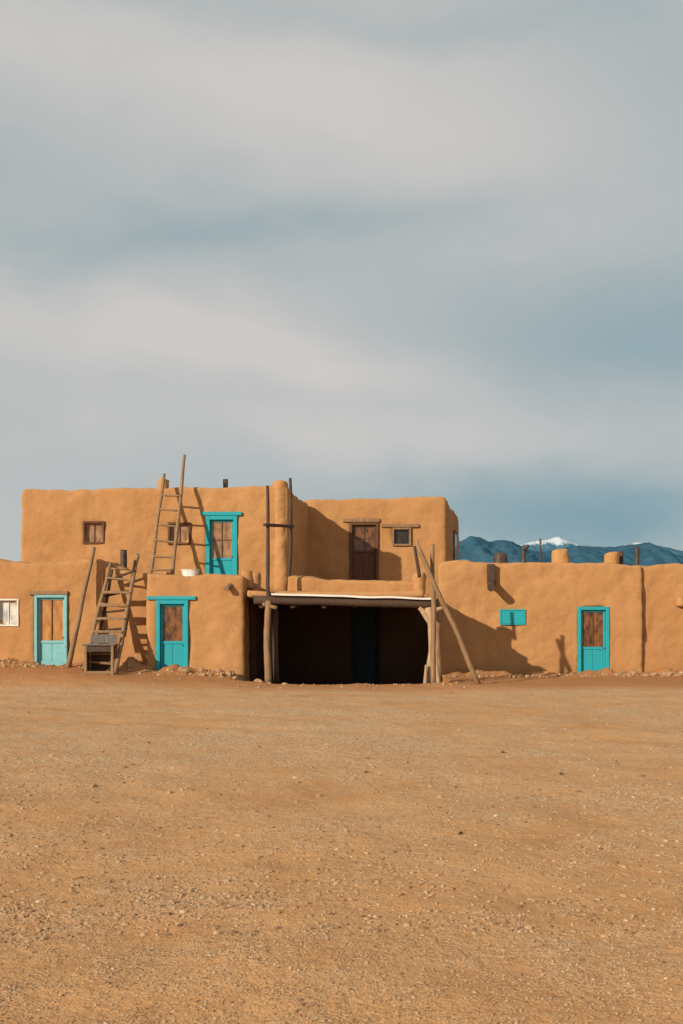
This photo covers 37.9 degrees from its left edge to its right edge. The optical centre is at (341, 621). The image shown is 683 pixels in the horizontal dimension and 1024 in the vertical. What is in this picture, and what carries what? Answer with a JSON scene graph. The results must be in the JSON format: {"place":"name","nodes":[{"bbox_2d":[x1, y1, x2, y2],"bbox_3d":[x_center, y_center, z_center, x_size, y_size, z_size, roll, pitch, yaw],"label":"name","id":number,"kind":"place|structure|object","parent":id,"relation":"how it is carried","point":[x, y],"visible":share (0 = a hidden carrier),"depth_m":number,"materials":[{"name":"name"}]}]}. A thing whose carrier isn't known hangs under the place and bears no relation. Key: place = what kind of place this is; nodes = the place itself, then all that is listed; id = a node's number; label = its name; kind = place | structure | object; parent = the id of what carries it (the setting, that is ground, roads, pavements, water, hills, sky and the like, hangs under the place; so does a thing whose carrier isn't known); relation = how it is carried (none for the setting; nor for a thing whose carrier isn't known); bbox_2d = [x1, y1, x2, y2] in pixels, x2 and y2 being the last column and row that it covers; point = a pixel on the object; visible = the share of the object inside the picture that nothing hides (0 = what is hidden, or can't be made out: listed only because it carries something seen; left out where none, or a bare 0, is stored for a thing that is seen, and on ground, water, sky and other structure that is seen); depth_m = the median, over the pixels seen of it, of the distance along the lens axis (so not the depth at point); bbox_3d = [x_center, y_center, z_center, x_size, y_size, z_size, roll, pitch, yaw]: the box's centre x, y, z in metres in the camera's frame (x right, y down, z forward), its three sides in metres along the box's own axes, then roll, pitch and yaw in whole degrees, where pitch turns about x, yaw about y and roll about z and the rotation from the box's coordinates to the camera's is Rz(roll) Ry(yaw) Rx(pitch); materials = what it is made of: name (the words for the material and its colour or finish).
{"place":"outdoors","nodes":[
{"label":"outdoors","id":0,"kind":"place"},
{"bbox_2d":[248,597,264,682],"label":"porch side wall","id":1,"kind":"structure","parent":0,"point":[256,612],"depth_m":27.74,"materials":[{"name":"paint"}]},
{"bbox_2d":[0,657,682,1023],"bbox_3d":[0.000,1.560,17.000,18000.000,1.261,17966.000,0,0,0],"label":"ground","id":2,"kind":"structure","parent":0,"point":[76,701],"depth_m":7.45,"materials":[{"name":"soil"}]},
{"bbox_2d":[0,558,119,663],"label":"wall","id":3,"kind":"structure","parent":2,"relation":"on","point":[19,580],"depth_m":27.00,"materials":[{"name":"paint"}]},
{"bbox_2d":[0,601,16,624],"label":"window pane","id":4,"kind":"object","parent":3,"relation":"attached to","point":[4,612],"visible":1,"depth_m":27.08,"materials":[{"name":"glass"}]},
{"bbox_2d":[34,595,37,661],"bbox_3d":[-8.281,0.248,27.060,0.074,1.949,0.220,0,0,0],"label":"door jamb","id":5,"kind":"object","parent":3,"relation":"attached to","point":[35,628],"depth_m":26.95,"materials":[{"name":"teal paint"}]},
{"bbox_2d":[38,598,40,662],"bbox_3d":[-8.213,0.285,27.073,0.060,1.874,0.045,0,0,0],"label":"door stile","id":6,"kind":"object","parent":3,"relation":"on","point":[39,630],"depth_m":27.05,"materials":[{"name":"teal paint"}]},
{"bbox_2d":[40,640,62,642],"bbox_3d":[-7.875,0.549,27.073,0.617,0.078,0.045,0,0,0],"label":"door rail","id":7,"kind":"object","parent":6,"relation":"attached to","point":[51,641],"depth_m":27.05,"materials":[{"name":"teal paint"}]},
{"bbox_2d":[41,600,62,639],"bbox_3d":[-7.875,-0.041,27.082,0.637,1.122,0.004,0,0,0],"label":"door pane","id":8,"kind":"object","parent":7,"relation":"on","point":[57,619],"visible":1,"depth_m":27.08,"materials":[{"name":"glass"}]},
{"bbox_2d":[28,591,67,594],"bbox_3d":[-7.946,-0.780,27.017,1.063,0.106,0.165,0,0,0],"label":"door lintel","id":9,"kind":"structure","parent":3,"relation":"attached to","point":[47,592],"depth_m":26.93,"materials":[{"name":"brown wood"}]},
{"bbox_2d":[37,595,63,597],"bbox_3d":[-7.875,-0.689,27.060,0.737,0.074,0.220,0,0,0],"label":"door head","id":10,"kind":"object","parent":3,"relation":"attached to","point":[50,596],"depth_m":26.95,"materials":[{"name":"teal paint"}]},
{"bbox_2d":[40,661,62,665],"bbox_3d":[-7.875,1.142,27.073,0.617,0.160,0.045,0,0,0],"label":"door rail","id":11,"kind":"object","parent":3,"relation":"on","point":[57,663],"depth_m":27.05,"materials":[{"name":"teal paint"}]},
{"bbox_2d":[41,643,51,660],"bbox_3d":[-8.029,0.825,27.081,0.302,0.474,0.018,0,0,0],"label":"door panel","id":12,"kind":"structure","parent":11,"relation":"on","point":[46,651],"depth_m":27.07,"materials":[{"name":"teal paint"}]},
{"bbox_2d":[52,643,62,660],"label":"door panel","id":13,"kind":"structure","parent":11,"relation":"on","point":[57,651],"depth_m":27.07,"materials":[{"name":"teal paint"}]},
{"bbox_2d":[64,595,68,663],"bbox_3d":[-7.469,0.248,27.060,0.074,1.949,0.220,0,0,0],"label":"door jamb","id":14,"kind":"object","parent":3,"relation":"attached to","point":[66,651],"depth_m":26.95,"materials":[{"name":"teal paint"}]},
{"bbox_2d":[63,598,63,663],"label":"door stile","id":15,"kind":"object","parent":14,"relation":"attached to","point":[63,630],"depth_m":27.05,"materials":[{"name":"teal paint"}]},
{"bbox_2d":[65,547,95,667],"bbox_3d":[-6.953,-0.368,26.537,0.158,3.315,0.995,0,0,36],"label":"leaning pole","id":16,"kind":"object","parent":2,"relation":"on","point":[76,627],"visible":0.95,"depth_m":26.46,"materials":[{"name":"brown wood"}]},
{"bbox_2d":[82,634,118,674],"bbox_3d":[-6.138,0.913,25.418,0.829,1.174,0.535,0,0,0],"label":"wooden bench","id":17,"kind":"object","parent":2,"relation":"on","point":[90,668],"visible":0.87,"depth_m":25.59,"materials":[{"name":"brown wood"}]},
{"bbox_2d":[82,553,138,673],"bbox_3d":[-6.024,-0.253,26.247,0.908,3.233,1.925,0,0,10],"label":"wooden ladder","id":18,"kind":"object","parent":2,"relation":"on","point":[124,618],"visible":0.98,"depth_m":26.13,"materials":[{"name":"brown wood"}]},
{"bbox_2d":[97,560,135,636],"bbox_3d":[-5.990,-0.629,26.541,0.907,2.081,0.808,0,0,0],"label":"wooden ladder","id":19,"kind":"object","parent":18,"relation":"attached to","point":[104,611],"visible":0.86,"depth_m":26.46,"materials":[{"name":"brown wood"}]},
{"bbox_2d":[104,566,149,664],"bbox_3d":[-5.978,0.215,28.447,1.896,3.700,2.788,0,0,0],"label":"wall link","id":20,"kind":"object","parent":2,"relation":"on","point":[135,643],"depth_m":27.09,"materials":[{"name":"paint"}]},
{"bbox_2d":[120,550,126,567],"bbox_3d":[-6.189,-1.621,28.297,0.190,0.843,0.185,0,0,0],"label":"roof stovepipe","id":21,"kind":"object","parent":20,"relation":"on","point":[123,558],"visible":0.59,"depth_m":28.23,"materials":[{"name":"metal"}]},
{"bbox_2d":[146,573,249,680],"bbox_3d":[-3.840,0.386,28.654,2.788,3.386,4.400,0,0,0],"label":"room","id":22,"kind":"object","parent":2,"relation":"on","point":[218,621],"visible":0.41,"depth_m":26.50,"materials":[{"name":"paint"}]},
{"bbox_2d":[156,600,160,669],"bbox_3d":[-4.877,0.426,26.560,0.104,2.000,0.220,0,0,0],"label":"door jamb","id":23,"kind":"object","parent":22,"relation":"attached to","point":[158,635],"depth_m":26.45,"materials":[{"name":"teal paint"}]},
{"bbox_2d":[161,604,162,667],"bbox_3d":[-4.795,0.478,26.573,0.060,1.895,0.045,0,0,0],"label":"door stile","id":24,"kind":"object","parent":23,"relation":"attached to","point":[161,635],"depth_m":26.55,"materials":[{"name":"teal paint"}]},
{"bbox_2d":[163,641,181,643],"bbox_3d":[-4.504,0.555,26.573,0.523,0.078,0.045,0,0,0],"label":"door rail","id":25,"kind":"object","parent":24,"relation":"attached to","point":[172,642],"depth_m":26.55,"materials":[{"name":"teal paint"}]},
{"bbox_2d":[163,606,181,640],"bbox_3d":[-4.504,0.053,26.582,0.543,0.946,0.004,0,0,0],"label":"door pane","id":26,"kind":"object","parent":25,"relation":"on","point":[172,623],"visible":1,"depth_m":26.58,"materials":[{"name":"glass"}]},
{"bbox_2d":[21,485,307,591],"bbox_3d":[-5.375,-2.387,31.595,8.536,3.344,4.298,0,0,0],"label":"room","id":27,"kind":"object","parent":22,"relation":"on","point":[52,525],"visible":0.56,"depth_m":29.50,"materials":[{"name":"paint"}]},
{"bbox_2d":[83,521,85,543],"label":"window jamb","id":28,"kind":"object","parent":27,"relation":"attached to","point":[84,530],"depth_m":29.45,"materials":[{"name":"brown wood"}]},
{"bbox_2d":[86,525,101,541],"bbox_3d":[-7.336,-2.642,29.582,0.535,0.574,0.004,0,0,0],"label":"window pane","id":29,"kind":"object","parent":27,"relation":"attached to","point":[90,532],"visible":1,"depth_m":29.58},
{"bbox_2d":[102,521,104,543],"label":"window jamb","id":30,"kind":"object","parent":27,"relation":"attached to","point":[103,531],"depth_m":29.45,"materials":[{"name":"brown wood"}]},
{"bbox_2d":[157,478,168,488],"bbox_3d":[-5.372,-3.828,30.095,0.491,1.000,0.516,0,0,0],"label":"chimney base","id":31,"kind":"object","parent":27,"relation":"on","point":[166,484],"visible":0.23,"depth_m":29.96,"materials":[{"name":"paint"}]},
{"bbox_2d":[171,525,188,541],"bbox_3d":[-4.801,-2.613,29.582,0.574,0.554,0.004,0,0,0],"label":"window pane","id":32,"kind":"object","parent":27,"relation":"attached to","point":[184,532],"visible":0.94,"depth_m":29.58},
{"bbox_2d":[210,520,211,573],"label":"door stile","id":33,"kind":"object","parent":27,"relation":"on","point":[210,546],"depth_m":29.55,"materials":[{"name":"teal paint"}]},
{"bbox_2d":[200,512,241,515],"bbox_3d":[-3.562,-3.198,29.517,1.220,0.108,0.165,0,0,0],"label":"door lintel","id":34,"kind":"structure","parent":27,"relation":"attached to","point":[220,513],"depth_m":29.43,"materials":[{"name":"teal paint"}]},
{"bbox_2d":[210,516,232,519],"bbox_3d":[-3.552,-3.078,29.560,0.697,0.116,0.220,0,0,0],"label":"door head","id":35,"kind":"object","parent":27,"relation":"attached to","point":[221,517],"depth_m":29.45,"materials":[{"name":"teal paint"}]},
{"bbox_2d":[212,558,231,560],"bbox_3d":[-3.552,-1.854,29.573,0.577,0.078,0.045,0,0,0],"label":"door rail","id":36,"kind":"object","parent":27,"relation":"attached to","point":[221,559],"depth_m":29.55,"materials":[{"name":"teal paint"}]},
{"bbox_2d":[212,522,231,557],"bbox_3d":[-3.552,-2.426,29.582,0.597,1.087,0.004,0,0,0],"label":"door pane","id":37,"kind":"object","parent":36,"relation":"on","point":[226,539],"visible":1,"depth_m":29.58,"materials":[{"name":"glass"}]},
{"bbox_2d":[233,516,236,574],"bbox_3d":[-3.146,-2.139,29.560,0.116,1.994,0.220,0,0,0],"label":"door jamb","id":38,"kind":"object","parent":27,"relation":"attached to","point":[234,545],"depth_m":29.45,"materials":[{"name":"teal paint"}]},
{"bbox_3d":[-3.552,-1.222,29.573,0.577,0.160,0.045,0,0,0],"label":"low rail of the upper door","id":39,"kind":"object","parent":27,"relation":"attached to","visible":0},
{"bbox_2d":[212,561,221,573],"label":"door panel","id":40,"kind":"structure","parent":39,"relation":"on","point":[216,567],"depth_m":29.57,"materials":[{"name":"teal paint"}]},
{"bbox_2d":[222,561,231,574],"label":"door panel","id":41,"kind":"structure","parent":39,"relation":"on","point":[226,567],"depth_m":29.57,"materials":[{"name":"teal paint"}]},
{"bbox_2d":[149,454,185,574],"bbox_3d":[-4.993,-3.088,28.682,0.724,3.728,1.732,0,0,5],"label":"wooden ladder","id":42,"kind":"object","parent":22,"relation":"on","point":[156,540],"visible":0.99,"depth_m":28.51,"materials":[{"name":"brown wood"}]},
{"bbox_2d":[147,596,195,599],"bbox_3d":[-4.521,-0.629,26.517,1.304,0.097,0.165,0,0,0],"label":"door lintel","id":43,"kind":"structure","parent":22,"relation":"on","point":[171,597],"depth_m":26.44,"materials":[{"name":"teal paint"}]},
{"bbox_2d":[160,600,183,603],"bbox_3d":[-4.504,-0.522,26.560,0.643,0.104,0.220,0,0,0],"label":"door head","id":44,"kind":"object","parent":22,"relation":"attached to","point":[171,601],"depth_m":26.45,"materials":[{"name":"teal paint"}]},
{"bbox_2d":[184,600,188,665],"bbox_3d":[-4.130,0.426,26.560,0.104,2.000,0.220,0,0,0],"label":"door jamb","id":45,"kind":"object","parent":22,"relation":"attached to","point":[186,640],"depth_m":26.45,"materials":[{"name":"teal paint"}]},
{"bbox_2d":[182,604,183,665],"bbox_3d":[-4.212,0.478,26.573,0.060,1.895,0.045,0,0,0],"label":"door stile","id":46,"kind":"object","parent":45,"relation":"attached to","point":[182,634],"depth_m":26.55,"materials":[{"name":"teal paint"}]},
{"bbox_2d":[180,569,199,576],"bbox_3d":[-4.063,-1.306,26.750,0.530,0.190,0.424,0,0,0],"label":"wash tub","id":47,"kind":"object","parent":22,"relation":"on","point":[190,572],"visible":0.95,"depth_m":26.60,"materials":[{"name":"ceramic"}]},
{"bbox_2d":[206,516,209,573],"bbox_3d":[-3.958,-2.139,29.560,0.116,1.994,0.220,0,0,0],"label":"door jamb","id":48,"kind":"object","parent":22,"relation":"on","point":[207,544],"depth_m":29.45,"materials":[{"name":"teal paint"}]},
{"bbox_2d":[241,570,253,589],"bbox_3d":[-2.587,-1.150,27.203,0.388,0.542,0.438,0,0,0],"label":"roof lump","id":49,"kind":"object","parent":22,"relation":"on","point":[248,574],"visible":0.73,"depth_m":27.04,"materials":[{"name":"paint"}]},
{"bbox_3d":[-4.504,1.346,26.573,0.523,0.160,0.045,0,0,0],"label":"lower door rail","id":50,"kind":"object","parent":22,"relation":"attached to","visible":0},
{"bbox_2d":[163,644,172,666],"bbox_3d":[-4.634,0.930,26.581,0.256,0.672,0.018,0,0,0],"label":"door panel","id":51,"kind":"structure","parent":50,"relation":"on","point":[167,654],"depth_m":26.57,"materials":[{"name":"teal paint"}]},
{"bbox_2d":[173,644,181,665],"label":"door panel","id":52,"kind":"structure","parent":50,"relation":"on","point":[177,654],"depth_m":26.57,"materials":[{"name":"teal paint"}]},
{"bbox_2d":[252,593,442,683],"bbox_3d":[0.177,0.482,28.822,5.073,2.453,6.158,0,0,0],"label":"porch ramada","id":53,"kind":"object","parent":2,"relation":"on","point":[268,603],"visible":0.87,"depth_m":25.95,"materials":[{"name":"wood"}]},
{"bbox_2d":[250,572,260,590],"bbox_3d":[-2.433,-1.131,28.211,0.318,0.573,0.378,0,0,0],"label":"roof lump","id":54,"kind":"object","parent":53,"relation":"on","point":[257,580],"visible":0.61,"depth_m":28.06,"materials":[{"name":"paint"}]},
{"bbox_2d":[263,478,294,668],"bbox_3d":[-1.670,-1.159,26.665,0.208,5.536,1.490,0,0,23],"label":"pole ladder","id":55,"kind":"object","parent":53,"relation":"on","point":[268,525],"visible":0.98,"depth_m":26.14,"materials":[{"name":"brown wood"}]},
{"bbox_2d":[272,480,287,590],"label":"corner buttress","id":56,"kind":"structure","parent":53,"relation":"on","point":[281,566],"depth_m":29.45,"materials":[{"name":"paint"}]},
{"bbox_2d":[288,575,297,590],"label":"terrace parapet","id":57,"kind":"structure","parent":53,"relation":"on","point":[291,583],"depth_m":27.09,"materials":[{"name":"paint"}]},
{"bbox_2d":[247,590,423,599],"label":"porch terrace slab","id":58,"kind":"structure","parent":53,"relation":"on","point":[417,594],"depth_m":26.21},
{"bbox_2d":[352,608,353,683],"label":"porch door jamb","id":59,"kind":"object","parent":53,"relation":"attached to","point":[352,645],"visible":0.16,"depth_m":31.75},
{"bbox_2d":[295,576,413,591],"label":"terrace parapet","id":60,"kind":"structure","parent":53,"relation":"on","point":[307,583],"depth_m":27.00,"materials":[{"name":"paint"}]},
{"bbox_2d":[356,653,365,683],"bbox_3d":[0.625,1.560,31.881,0.310,1.150,0.018,0,0,0],"label":"porch door panel","id":61,"kind":"structure","parent":53,"relation":"attached to","point":[360,667],"depth_m":31.87,"materials":[{"name":"teal paint"}]},
{"bbox_2d":[366,653,375,684],"bbox_3d":[0.940,1.560,31.881,0.310,1.150,0.018,0,0,0],"label":"porch door panel","id":62,"kind":"structure","parent":53,"relation":"attached to","point":[370,668],"depth_m":31.87,"materials":[{"name":"teal paint"}]},
{"bbox_2d":[378,608,379,684],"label":"porch door jamb","id":63,"kind":"object","parent":53,"relation":"attached to","point":[378,646],"visible":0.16,"depth_m":31.75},
{"bbox_2d":[413,546,420,577],"bbox_3d":[2.020,-1.601,26.549,0.260,0.847,0.097,0,0,-38],"label":"leaning pole","id":64,"kind":"object","parent":53,"relation":"on","point":[417,562],"visible":1,"depth_m":26.52,"materials":[{"name":"brown wood"}]},
{"bbox_2d":[412,572,426,593],"bbox_3d":[2.106,-1.029,26.959,0.389,0.628,0.379,0,0,0],"label":"parapet post","id":65,"kind":"object","parent":53,"relation":"on","point":[419,583],"visible":0.77,"depth_m":26.82,"materials":[{"name":"paint"}]},
{"bbox_2d":[415,542,480,683],"bbox_3d":[2.698,-0.162,25.187,1.724,3.721,0.492,0,0,0],"label":"leaning pole","id":66,"kind":"object","parent":2,"relation":"on","point":[430,571],"visible":0.98,"depth_m":25.11,"materials":[{"name":"brown wood"}]},
{"bbox_2d":[430,560,642,674],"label":"wall","id":67,"kind":"structure","parent":2,"relation":"on","point":[549,597],"depth_m":30.00,"materials":[{"name":"paint"}]},
{"bbox_2d":[487,564,494,584],"bbox_3d":[4.485,-1.422,29.880,0.216,0.608,0.200,0,0,0],"label":"spout board","id":68,"kind":"object","parent":67,"relation":"attached to","point":[490,571],"visible":0.74,"depth_m":29.78,"materials":[{"name":"brown wood"}]},
{"bbox_2d":[487,580,495,590],"bbox_3d":[4.507,-1.142,29.826,0.259,0.510,1.227,0,0,11],"label":"roof spout","id":69,"kind":"object","parent":67,"relation":"attached to","point":[491,585],"visible":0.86,"depth_m":29.27,"materials":[{"name":"brown wood"}]},
{"bbox_2d":[494,552,506,562],"bbox_3d":[4.924,-1.822,30.806,0.436,0.640,0.388,0,0,0],"label":"roof bucket","id":70,"kind":"object","parent":67,"relation":"on","point":[500,557],"visible":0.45,"depth_m":30.64,"materials":[{"name":"metal"}]},
{"bbox_2d":[521,546,525,562],"bbox_3d":[5.722,-1.881,31.300,0.146,0.962,0.147,0,0,0],"label":"stovepipe","id":71,"kind":"object","parent":67,"relation":"attached to","point":[523,556],"visible":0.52,"depth_m":31.25,"materials":[{"name":"metal"}]},
{"bbox_2d":[551,548,568,562],"bbox_3d":[6.868,-1.777,31.216,0.613,1.054,0.520,0,0,0],"label":"chimney","id":72,"kind":"object","parent":67,"relation":"on","point":[559,555],"visible":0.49,"depth_m":31.04,"materials":[{"name":"paint"}]},
{"bbox_2d":[577,607,580,672],"bbox_3d":[7.165,0.591,30.060,0.098,2.087,0.220,0,0,0],"label":"house door jamb","id":73,"kind":"object","parent":67,"relation":"attached to","point":[578,639],"visible":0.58,"depth_m":29.95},
{"bbox_2d":[582,612,602,646],"bbox_3d":[7.589,0.232,30.082,0.648,1.073,0.004,0,0,0],"label":"house door pane","id":74,"kind":"object","parent":67,"relation":"attached to","point":[587,629],"visible":1,"depth_m":30.08,"materials":[{"name":"glass"}]},
{"bbox_2d":[581,607,605,609],"bbox_3d":[7.589,-0.404,30.060,0.748,0.098,0.220,0,0,0],"label":"house door head","id":75,"kind":"object","parent":67,"relation":"attached to","point":[593,608],"visible":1,"depth_m":29.95},
{"bbox_2d":[603,610,604,667],"bbox_3d":[7.933,0.640,30.073,0.060,1.988,0.045,0,0,0],"label":"house door stile","id":76,"kind":"object","parent":67,"relation":"attached to","point":[603,638],"visible":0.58,"depth_m":30.05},
{"bbox_2d":[605,607,608,667],"bbox_3d":[8.012,0.591,30.060,0.098,2.087,0.220,0,0,0],"label":"house door jamb","id":77,"kind":"object","parent":67,"relation":"attached to","point":[607,637],"visible":0.58,"depth_m":29.95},
{"bbox_2d":[604,552,619,563],"bbox_3d":[8.413,-1.653,30.999,0.547,1.050,0.506,0,0,0],"label":"chimney","id":78,"kind":"object","parent":67,"relation":"on","point":[611,557],"visible":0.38,"depth_m":30.82,"materials":[{"name":"paint"}]},
{"bbox_2d":[641,592,642,639],"bbox_3d":[9.071,-0.235,30.020,0.068,1.570,0.040,0,0,0],"label":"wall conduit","id":79,"kind":"object","parent":67,"relation":"attached to","point":[642,613],"depth_m":30.01,"materials":[{"name":"brown metal"}]},
{"bbox_3d":[5.157,0.078,30.000,0.768,0.040,0.120,0,0,0],"label":"shutter frame","id":80,"kind":"object","parent":67,"relation":"on","visible":0},
{"bbox_2d":[501,611,523,623],"bbox_3d":[5.157,-0.138,29.992,0.688,0.392,0.075,0,0,0],"label":"shutter board","id":81,"kind":"object","parent":80,"relation":"on","point":[512,617],"visible":1,"depth_m":29.95,"materials":[{"name":"teal paint"}]},
{"bbox_3d":[7.589,1.554,30.073,0.628,0.160,0.045,0,0,0],"label":"lower house door rail","id":82,"kind":"object","parent":67,"relation":"on","visible":0},
{"bbox_2d":[582,649,592,669],"bbox_3d":[7.432,1.155,30.081,0.308,0.637,0.018,0,0,0],"label":"house door panel","id":83,"kind":"structure","parent":82,"relation":"on","point":[587,659],"depth_m":30.07,"materials":[{"name":"teal paint"}]},
{"bbox_2d":[593,649,602,669],"bbox_3d":[7.746,1.155,30.081,0.308,0.637,0.018,0,0,0],"label":"house door panel","id":84,"kind":"structure","parent":82,"relation":"on","point":[597,659],"depth_m":30.07,"materials":[{"name":"teal paint"}]},
{"bbox_2d":[632,563,682,672],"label":"wall end","id":85,"kind":"structure","parent":2,"relation":"on","point":[662,643],"depth_m":30.18,"materials":[{"name":"paint"}]},
{"bbox_2d":[635,546,638,564],"bbox_3d":[9.295,-1.881,31.301,0.152,0.962,0.152,0,0,0],"label":"stovepipe","id":86,"kind":"object","parent":85,"relation":"attached to","point":[636,555],"visible":0.61,"depth_m":31.24,"materials":[{"name":"metal"}]},
{"bbox_2d":[675,596,682,606],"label":"wall boss","id":87,"kind":"object","parent":85,"relation":"attached to","point":[679,601],"depth_m":30.00,"materials":[{"name":"paint"}]},
{"bbox_2d":[0,0,682,560],"label":"sky","id":88,"kind":"structure","parent":0,"point":[340,249],"materials":[{"name":"grey"}]},
{"bbox_2d":[271,605,428,684],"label":"porch back wall","id":89,"kind":"structure","parent":0,"point":[315,644],"depth_m":31.80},
{"bbox_2d":[354,608,355,683],"bbox_3d":[0.437,0.908,31.872,0.060,2.775,0.045,0,0,0],"label":"porch door stile","id":90,"kind":"object","parent":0,"point":[354,645],"visible":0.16,"depth_m":31.85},
{"bbox_2d":[356,609,375,649],"bbox_3d":[0.782,0.244,31.882,0.651,1.348,0.004,0,0,0],"label":"porch door pane","id":91,"kind":"object","parent":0,"point":[365,629],"visible":1,"depth_m":31.88,"materials":[{"name":"glass"}]},
{"bbox_2d":[376,607,377,684],"bbox_3d":[1.128,0.908,31.872,0.060,2.775,0.045,0,0,0],"label":"porch door stile","id":92,"kind":"object","parent":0,"point":[377,646],"visible":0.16,"depth_m":31.85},
{"bbox_2d":[303,496,458,597],"bbox_3d":[1.420,-2.424,35.749,6.150,3.619,4.590,0,0,0],"label":"room","id":93,"kind":"object","parent":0,"point":[435,519],"visible":0.45,"depth_m":33.51,"materials":[{"name":"paint"}]},
{"bbox_2d":[350,522,351,579],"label":"terrace door jamb","id":94,"kind":"object","parent":93,"relation":"attached to","point":[350,550],"visible":0.58,"depth_m":33.45,"materials":[{"name":"brown wood"}]},
{"bbox_2d":[352,525,353,579],"bbox_3d":[0.393,-2.253,33.572,0.060,2.000,0.045,0,0,0],"label":"terrace door stile","id":95,"kind":"object","parent":93,"relation":"attached to","point":[352,552],"visible":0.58,"depth_m":33.55,"materials":[{"name":"brown wood"}]},
{"bbox_2d":[342,518,379,521],"bbox_3d":[0.659,-3.412,33.517,1.253,0.123,0.165,0,0,0],"label":"terrace door lintel","id":96,"kind":"structure","parent":93,"relation":"attached to","point":[360,519],"depth_m":33.44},
{"bbox_2d":[354,527,373,549],"bbox_3d":[0.758,-2.803,33.582,0.691,0.800,0.004,0,0,0],"label":"terrace door pane","id":97,"kind":"object","parent":93,"relation":"attached to","point":[363,532],"visible":1,"depth_m":33.58,"materials":[{"name":"glass"}]},
{"bbox_2d":[352,522,375,524],"bbox_3d":[0.758,-3.297,33.560,0.791,0.088,0.220,0,0,0],"label":"terrace door head","id":98,"kind":"object","parent":93,"relation":"attached to","point":[363,523],"visible":1,"depth_m":33.45},
{"bbox_2d":[374,525,375,579],"bbox_3d":[1.124,-2.253,33.572,0.060,2.000,0.045,0,0,0],"label":"terrace door stile","id":99,"kind":"object","parent":93,"relation":"attached to","point":[374,552],"visible":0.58,"depth_m":33.55,"materials":[{"name":"brown wood"}]},
{"bbox_2d":[376,522,377,579],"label":"terrace door jamb","id":100,"kind":"object","parent":93,"relation":"attached to","point":[376,550],"visible":0.58,"depth_m":33.45,"materials":[{"name":"brown wood"}]},
{"bbox_2d":[381,524,418,527],"bbox_3d":[1.967,-3.230,33.517,1.275,0.112,0.165,0,0,0],"label":"terrace window lintel","id":101,"kind":"structure","parent":93,"relation":"attached to","point":[400,525],"depth_m":33.44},
{"bbox_2d":[394,530,408,543],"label":"terrace window pane","id":102,"kind":"object","parent":93,"relation":"attached to","point":[401,536],"visible":1,"depth_m":33.58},
{"bbox_2d":[453,530,456,560],"bbox_3d":[4.115,-2.700,36.289,0.100,1.200,1.100,0,0,12],"label":"flank window frame","id":103,"kind":"object","parent":93,"relation":"attached to","point":[454,532],"visible":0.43,"depth_m":35.80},
{"bbox_3d":[0.758,-1.333,33.572,0.671,0.160,0.045,0,0,0],"label":"low terrace door rail","id":104,"kind":"object","parent":93,"relation":"attached to","visible":0},
{"bbox_2d":[354,552,363,579],"bbox_3d":[0.591,-1.874,33.581,0.330,0.922,0.018,0,0,0],"label":"terrace door panel","id":105,"kind":"structure","parent":104,"relation":"on","point":[358,565],"depth_m":33.57,"materials":[{"name":"brown wood"}]},
{"bbox_2d":[364,552,373,579],"bbox_3d":[0.926,-1.874,33.581,0.330,0.922,0.018,0,0,0],"label":"terrace door panel","id":106,"kind":"structure","parent":104,"relation":"on","point":[368,565],"depth_m":33.57,"materials":[{"name":"brown wood"}]},
{"bbox_2d":[459,536,682,565],"bbox_3d":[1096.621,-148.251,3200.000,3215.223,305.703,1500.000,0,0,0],"label":"mountain range","id":107,"kind":"structure","parent":0,"point":[475,549],"depth_m":3295.10,"materials":[{"name":"stone"}]},
{"bbox_2d":[581,610,581,670],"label":"house door stile","id":108,"kind":"object","parent":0,"point":[581,640],"visible":0.58,"depth_m":30.05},
{"bbox_2d":[520,537,682,555],"bbox_3d":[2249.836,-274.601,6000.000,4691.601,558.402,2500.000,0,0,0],"label":"mountain range","id":109,"kind":"structure","parent":0,"point":[554,543],"depth_m":6375.53,"materials":[{"name":"snow"}]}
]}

